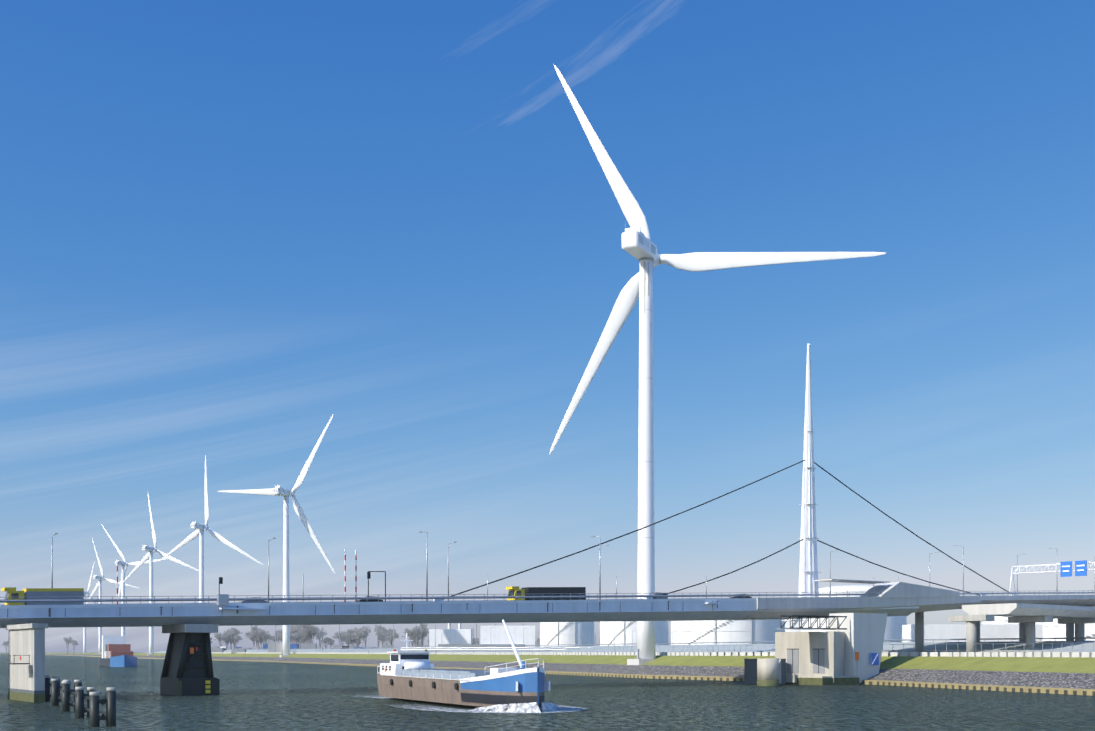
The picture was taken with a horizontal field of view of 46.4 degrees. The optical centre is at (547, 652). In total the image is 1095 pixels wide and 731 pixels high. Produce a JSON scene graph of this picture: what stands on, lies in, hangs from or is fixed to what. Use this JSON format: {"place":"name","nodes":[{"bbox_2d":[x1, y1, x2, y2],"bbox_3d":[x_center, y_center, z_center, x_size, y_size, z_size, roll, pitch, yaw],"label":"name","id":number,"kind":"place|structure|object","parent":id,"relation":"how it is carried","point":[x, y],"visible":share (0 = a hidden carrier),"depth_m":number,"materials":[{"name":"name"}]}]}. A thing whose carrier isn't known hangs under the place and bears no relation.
{"place":"outdoors","nodes":[
{"label":"outdoors","id":0,"kind":"place"},
{"bbox_2d":[82,591,86,653],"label":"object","id":1,"kind":"object","parent":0,"point":[84,636],"visible":0.44,"depth_m":2267.67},
{"bbox_2d":[87,561,96,603],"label":"wind turbine rotor","id":2,"kind":"object","parent":1,"relation":"attached to","point":[89,584],"visible":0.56,"depth_m":2271.07,"materials":[{"name":"white plastic"}]},
{"bbox_2d":[93,575,102,654],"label":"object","id":3,"kind":"object","parent":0,"point":[100,578],"visible":0.71,"depth_m":1817.46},
{"bbox_2d":[86,538,137,603],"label":"wind turbine rotor","id":4,"kind":"object","parent":3,"relation":"attached to","point":[106,579],"visible":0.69,"depth_m":1824.36,"materials":[{"name":"white plastic"}]},
{"bbox_2d":[115,559,125,635],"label":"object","id":5,"kind":"object","parent":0,"point":[122,564],"visible":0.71,"depth_m":1524.85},
{"bbox_2d":[101,524,165,598],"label":"wind turbine rotor","id":6,"kind":"object","parent":5,"relation":"attached to","point":[124,559],"visible":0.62,"depth_m":1533.88,"materials":[{"name":"white plastic"}]},
{"bbox_2d":[142,545,154,655],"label":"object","id":7,"kind":"object","parent":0,"point":[151,629],"visible":0.83,"depth_m":1312.82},
{"bbox_2d":[122,494,198,583],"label":"wind turbine rotor","id":8,"kind":"object","parent":7,"relation":"attached to","point":[146,557],"visible":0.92,"depth_m":1318.49,"materials":[{"name":"white plastic"}]},
{"bbox_2d":[190,522,205,602],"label":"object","id":9,"kind":"object","parent":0,"point":[200,527],"visible":0.56,"depth_m":1079.09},
{"bbox_2d":[160,455,262,564],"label":"wind turbine rotor","id":10,"kind":"object","parent":9,"relation":"attached to","point":[195,534],"visible":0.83,"depth_m":1084.22,"materials":[{"name":"white plastic"}]},
{"bbox_2d":[273,485,291,656],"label":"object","id":11,"kind":"object","parent":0,"point":[283,492],"visible":0.81,"depth_m":847.23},
{"bbox_2d":[217,415,335,573],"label":"wind turbine rotor","id":12,"kind":"object","parent":11,"relation":"attached to","point":[297,506],"visible":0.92,"depth_m":855.30,"materials":[{"name":"white plastic"}]},
{"bbox_2d":[278,630,291,641],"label":"tree","id":13,"kind":"object","parent":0,"point":[280,637],"visible":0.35,"depth_m":1317.44,"materials":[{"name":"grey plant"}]},
{"bbox_2d":[0,655,1094,730],"bbox_3d":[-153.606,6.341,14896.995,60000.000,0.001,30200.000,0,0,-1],"label":"water","id":14,"kind":"structure","parent":0,"point":[265,696],"depth_m":149.71,"materials":[{"name":"liquid"}]},
{"bbox_2d":[6,623,47,702],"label":"pier","id":15,"kind":"structure","parent":14,"relation":"in","point":[26,662],"depth_m":163.81,"materials":[{"name":"concrete"}]},
{"bbox_2d":[45,675,115,726],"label":"mooring posts","id":16,"kind":"object","parent":14,"relation":"in","point":[95,716],"visible":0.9,"depth_m":122.81,"materials":[{"name":"metal"}]},
{"bbox_2d":[100,636,136,666],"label":"ship","id":17,"kind":"object","parent":14,"relation":"on","point":[117,651],"visible":0.88,"depth_m":580.73,"materials":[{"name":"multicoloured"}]},
{"bbox_2d":[160,624,219,695],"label":"dark pier","id":18,"kind":"structure","parent":14,"relation":"in","point":[187,669],"depth_m":189.60,"materials":[{"name":"concrete"}]},
{"bbox_2d":[359,619,584,712],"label":"barge","id":19,"kind":"object","parent":14,"relation":"on","point":[415,676],"visible":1,"depth_m":144.36,"materials":[{"name":"brown"}]},
{"bbox_2d":[213,660,1094,695],"bbox_3d":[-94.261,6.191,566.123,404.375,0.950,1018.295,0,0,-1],"label":"quay posts","id":20,"kind":"object","parent":14,"relation":"in","point":[967,687],"visible":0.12,"depth_m":246.47,"materials":[{"name":"yellow wood"}]},
{"bbox_2d":[744,613,886,685],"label":"bascule pier","id":21,"kind":"structure","parent":14,"relation":"in","point":[846,648],"depth_m":251.51,"materials":[{"name":"beige concrete"}]},
{"bbox_2d":[0,598,918,627],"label":"bridge deck","id":22,"kind":"structure","parent":21,"relation":"on","point":[726,609],"depth_m":208.19,"materials":[{"name":"metal"}]},
{"bbox_2d":[1,587,83,604],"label":"yellow truck","id":23,"kind":"object","parent":22,"relation":"on","point":[12,593],"visible":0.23,"depth_m":191.57,"materials":[{"name":"black metal"}]},
{"bbox_2d":[238,597,267,602],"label":"car","id":24,"kind":"object","parent":22,"relation":"on","point":[258,601],"visible":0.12,"depth_m":202.58,"materials":[{"name":"grey metal"}]},
{"bbox_2d":[0,594,719,618],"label":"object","id":25,"kind":"object","parent":22,"relation":"on","point":[222,599],"visible":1,"depth_m":192.23,"materials":[{"name":"grey"}]},
{"bbox_2d":[357,596,382,601],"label":"car","id":26,"kind":"object","parent":22,"relation":"on","point":[374,600],"visible":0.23,"depth_m":213.12,"materials":[{"name":"grey metal"}]},
{"bbox_2d":[506,586,585,600],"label":"truck","id":27,"kind":"object","parent":22,"relation":"on","point":[540,591],"visible":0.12,"depth_m":243.58,"materials":[{"name":"black metal"}]},
{"bbox_2d":[0,590,1094,604],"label":"railing","id":28,"kind":"object","parent":22,"relation":"on","point":[332,598],"visible":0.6,"depth_m":214.77,"materials":[{"name":"grey metal"}]},
{"bbox_2d":[51,531,1094,603],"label":"bridge furniture","id":29,"kind":"object","parent":22,"relation":"on","point":[1080,567],"visible":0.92,"depth_m":291.87,"materials":[{"name":"grey metal"}]},
{"bbox_2d":[650,592,667,598],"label":"car","id":30,"kind":"object","parent":22,"relation":"on","point":[655,593],"visible":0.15,"depth_m":249.88,"materials":[{"name":"grey metal"}]},
{"bbox_2d":[433,460,1017,600],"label":"cables","id":31,"kind":"object","parent":22,"relation":"on","point":[761,559],"visible":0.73,"depth_m":265.54,"materials":[{"name":"metal"}]},
{"bbox_2d":[730,596,751,597],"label":"car","id":32,"kind":"object","parent":22,"relation":"on","point":[741,597],"visible":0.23,"depth_m":261.77,"materials":[{"name":"grey metal"}]},
{"bbox_2d":[796,344,820,596],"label":"pylon","id":33,"kind":"object","parent":22,"relation":"on","point":[808,572],"visible":0.88,"depth_m":272.15,"materials":[{"name":"grey metal"}]},
{"bbox_2d":[0,652,1094,695],"bbox_3d":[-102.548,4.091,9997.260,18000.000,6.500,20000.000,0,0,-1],"label":"embankment","id":34,"kind":"structure","parent":0,"point":[1059,674],"depth_m":292.52,"materials":[{"name":"green plant"}]},
{"bbox_2d":[64,637,72,653],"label":"tree","id":35,"kind":"object","parent":34,"relation":"on","point":[67,640],"visible":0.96,"depth_m":2430.14,"materials":[{"name":"grey plant"}]},
{"bbox_2d":[214,633,227,645],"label":"tree","id":36,"kind":"object","parent":34,"relation":"on","point":[218,636],"visible":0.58,"depth_m":1505.38,"materials":[{"name":"grey plant"}]},
{"bbox_2d":[224,628,236,648],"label":"tree","id":37,"kind":"object","parent":34,"relation":"on","point":[232,634],"visible":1,"depth_m":1333.58,"materials":[{"name":"grey plant"}]},
{"bbox_2d":[232,634,242,647],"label":"tree","id":38,"kind":"object","parent":34,"relation":"on","point":[236,638],"visible":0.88,"depth_m":1416.81,"materials":[{"name":"grey plant"}]},
{"bbox_2d":[245,632,257,645],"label":"tree","id":39,"kind":"object","parent":34,"relation":"on","point":[251,637],"visible":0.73,"depth_m":1701.21,"materials":[{"name":"grey plant"}]},
{"bbox_2d":[250,625,262,646],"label":"tree","id":40,"kind":"object","parent":34,"relation":"on","point":[254,629],"visible":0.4,"depth_m":1418.48,"materials":[{"name":"grey plant"}]},
{"bbox_2d":[253,630,265,648],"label":"tree","id":41,"kind":"object","parent":34,"relation":"on","point":[260,634],"visible":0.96,"depth_m":1409.53,"materials":[{"name":"grey plant"}]},
{"bbox_2d":[264,631,272,643],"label":"tree","id":42,"kind":"object","parent":34,"relation":"on","point":[268,637],"visible":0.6,"depth_m":1543.74,"materials":[{"name":"grey plant"}]},
{"bbox_2d":[290,633,301,643],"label":"tree","id":43,"kind":"object","parent":34,"relation":"on","point":[294,637],"visible":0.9,"depth_m":1303.95,"materials":[{"name":"grey plant"}]},
{"bbox_2d":[290,626,301,643],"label":"tree","id":44,"kind":"object","parent":34,"relation":"on","point":[297,630],"visible":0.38,"depth_m":1332.71,"materials":[{"name":"grey plant"}]},
{"bbox_2d":[300,625,315,642],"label":"tree","id":45,"kind":"object","parent":34,"relation":"on","point":[306,632],"visible":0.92,"depth_m":1262.82,"materials":[{"name":"grey plant"}]},
{"bbox_2d":[308,626,318,642],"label":"tree","id":46,"kind":"object","parent":34,"relation":"on","point":[316,630],"visible":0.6,"depth_m":1358.37,"materials":[{"name":"grey plant"}]},
{"bbox_2d":[314,628,326,647],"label":"tree","id":47,"kind":"object","parent":34,"relation":"on","point":[319,633],"visible":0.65,"depth_m":1528.10,"materials":[{"name":"grey plant"}]},
{"bbox_2d":[321,637,331,648],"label":"tree","id":48,"kind":"object","parent":34,"relation":"on","point":[325,641],"visible":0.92,"depth_m":1542.38,"materials":[{"name":"grey plant"}]},
{"bbox_2d":[328,639,334,647],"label":"tree","id":49,"kind":"object","parent":34,"relation":"on","point":[331,642],"visible":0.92,"depth_m":1654.09,"materials":[{"name":"grey plant"}]},
{"bbox_2d":[333,631,348,645],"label":"tree","id":50,"kind":"object","parent":34,"relation":"on","point":[337,635],"visible":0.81,"depth_m":1505.49,"materials":[{"name":"grey plant"}]},
{"bbox_2d":[343,637,350,645],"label":"tree","id":51,"kind":"object","parent":34,"relation":"on","point":[346,639],"visible":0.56,"depth_m":1564.52,"materials":[{"name":"grey plant"}]},
{"bbox_2d":[345,632,358,645],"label":"tree","id":52,"kind":"object","parent":34,"relation":"on","point":[354,637],"visible":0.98,"depth_m":1303.76,"materials":[{"name":"grey plant"}]},
{"bbox_2d":[347,628,357,643],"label":"tree","id":53,"kind":"object","parent":34,"relation":"on","point":[350,631],"visible":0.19,"depth_m":1505.17,"materials":[{"name":"grey plant"}]},
{"bbox_2d":[353,628,367,646],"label":"tree","id":54,"kind":"object","parent":34,"relation":"on","point":[361,632],"visible":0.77,"depth_m":1398.95,"materials":[{"name":"grey plant"}]},
{"bbox_2d":[363,626,370,646],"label":"tree","id":55,"kind":"object","parent":34,"relation":"on","point":[364,627],"visible":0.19,"depth_m":1587.85,"materials":[{"name":"grey plant"}]},
{"bbox_2d":[374,626,387,648],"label":"tree","id":56,"kind":"object","parent":34,"relation":"on","point":[380,629],"visible":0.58,"depth_m":1654.44,"materials":[{"name":"grey plant"}]},
{"bbox_2d":[378,633,388,644],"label":"tree","id":57,"kind":"object","parent":34,"relation":"on","point":[382,637],"visible":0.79,"depth_m":1474.24,"materials":[{"name":"grey plant"}]},
{"bbox_2d":[386,631,398,643],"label":"tree","id":58,"kind":"object","parent":34,"relation":"on","point":[391,634],"visible":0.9,"depth_m":1342.67,"materials":[{"name":"grey plant"}]},
{"bbox_2d":[211,623,599,652],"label":"clutter","id":59,"kind":"object","parent":34,"relation":"on","point":[275,646],"visible":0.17,"depth_m":1062.21,"materials":[{"name":"grey"}]},
{"bbox_2d":[404,626,420,646],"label":"tree","id":60,"kind":"object","parent":34,"relation":"on","point":[409,632],"visible":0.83,"depth_m":1358.02,"materials":[{"name":"grey plant"}]},
{"bbox_2d":[414,632,421,646],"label":"tree","id":61,"kind":"object","parent":34,"relation":"on","point":[418,637],"visible":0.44,"depth_m":1455.21,"materials":[{"name":"grey plant"}]},
{"bbox_2d":[414,624,428,646],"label":"tree","id":62,"kind":"object","parent":34,"relation":"on","point":[423,630],"visible":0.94,"depth_m":1358.43,"materials":[{"name":"grey plant"}]},
{"bbox_2d":[368,600,714,654],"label":"poles","id":63,"kind":"object","parent":34,"relation":"on","point":[449,625],"visible":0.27,"depth_m":557.45,"materials":[{"name":"grey metal"}]},
{"bbox_2d":[622,222,656,664],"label":"wind turbine tower","id":64,"kind":"structure","parent":34,"relation":"on","point":[639,245],"depth_m":336.26,"materials":[{"name":"white metal"}]},
{"bbox_2d":[549,65,885,454],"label":"wind turbine rotor","id":65,"kind":"object","parent":64,"relation":"attached to","point":[628,296],"visible":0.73,"depth_m":344.88,"materials":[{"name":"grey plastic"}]},
{"bbox_2d":[211,637,1094,656],"bbox_3d":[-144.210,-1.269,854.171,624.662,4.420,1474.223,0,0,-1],"label":"grass bank","id":66,"kind":"structure","parent":34,"relation":"on","point":[1003,654],"depth_m":328.25,"materials":[{"name":"green plant"}]},
{"bbox_2d":[400,585,1094,651],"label":"storage tanks","id":67,"kind":"object","parent":34,"relation":"on","point":[611,632],"visible":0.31,"depth_m":577.59,"materials":[{"name":"grey metal"}]},
{"bbox_2d":[915,595,1094,653],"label":"viaducts","id":68,"kind":"object","parent":34,"relation":"on","point":[1026,613],"visible":0.58,"depth_m":288.23,"materials":[{"name":"white concrete"}]},
{"bbox_2d":[0,0,1094,711],"label":"sky","id":69,"kind":"structure","parent":0,"point":[230,229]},
{"bbox_2d":[147,641,1094,655],"bbox_3d":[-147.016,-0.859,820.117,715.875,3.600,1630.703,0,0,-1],"label":"road","id":70,"kind":"structure","parent":0,"point":[1065,646],"depth_m":369.89,"materials":[{"name":"grey asphalt"}]},
{"bbox_2d":[220,636,229,649],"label":"tree","id":71,"kind":"object","parent":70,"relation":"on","point":[226,640],"visible":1,"depth_m":1335.55,"materials":[{"name":"grey plant"}]},
{"bbox_2d":[745,579,980,618],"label":"bridge deck","id":72,"kind":"structure","parent":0,"point":[904,594],"depth_m":272.64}
]}

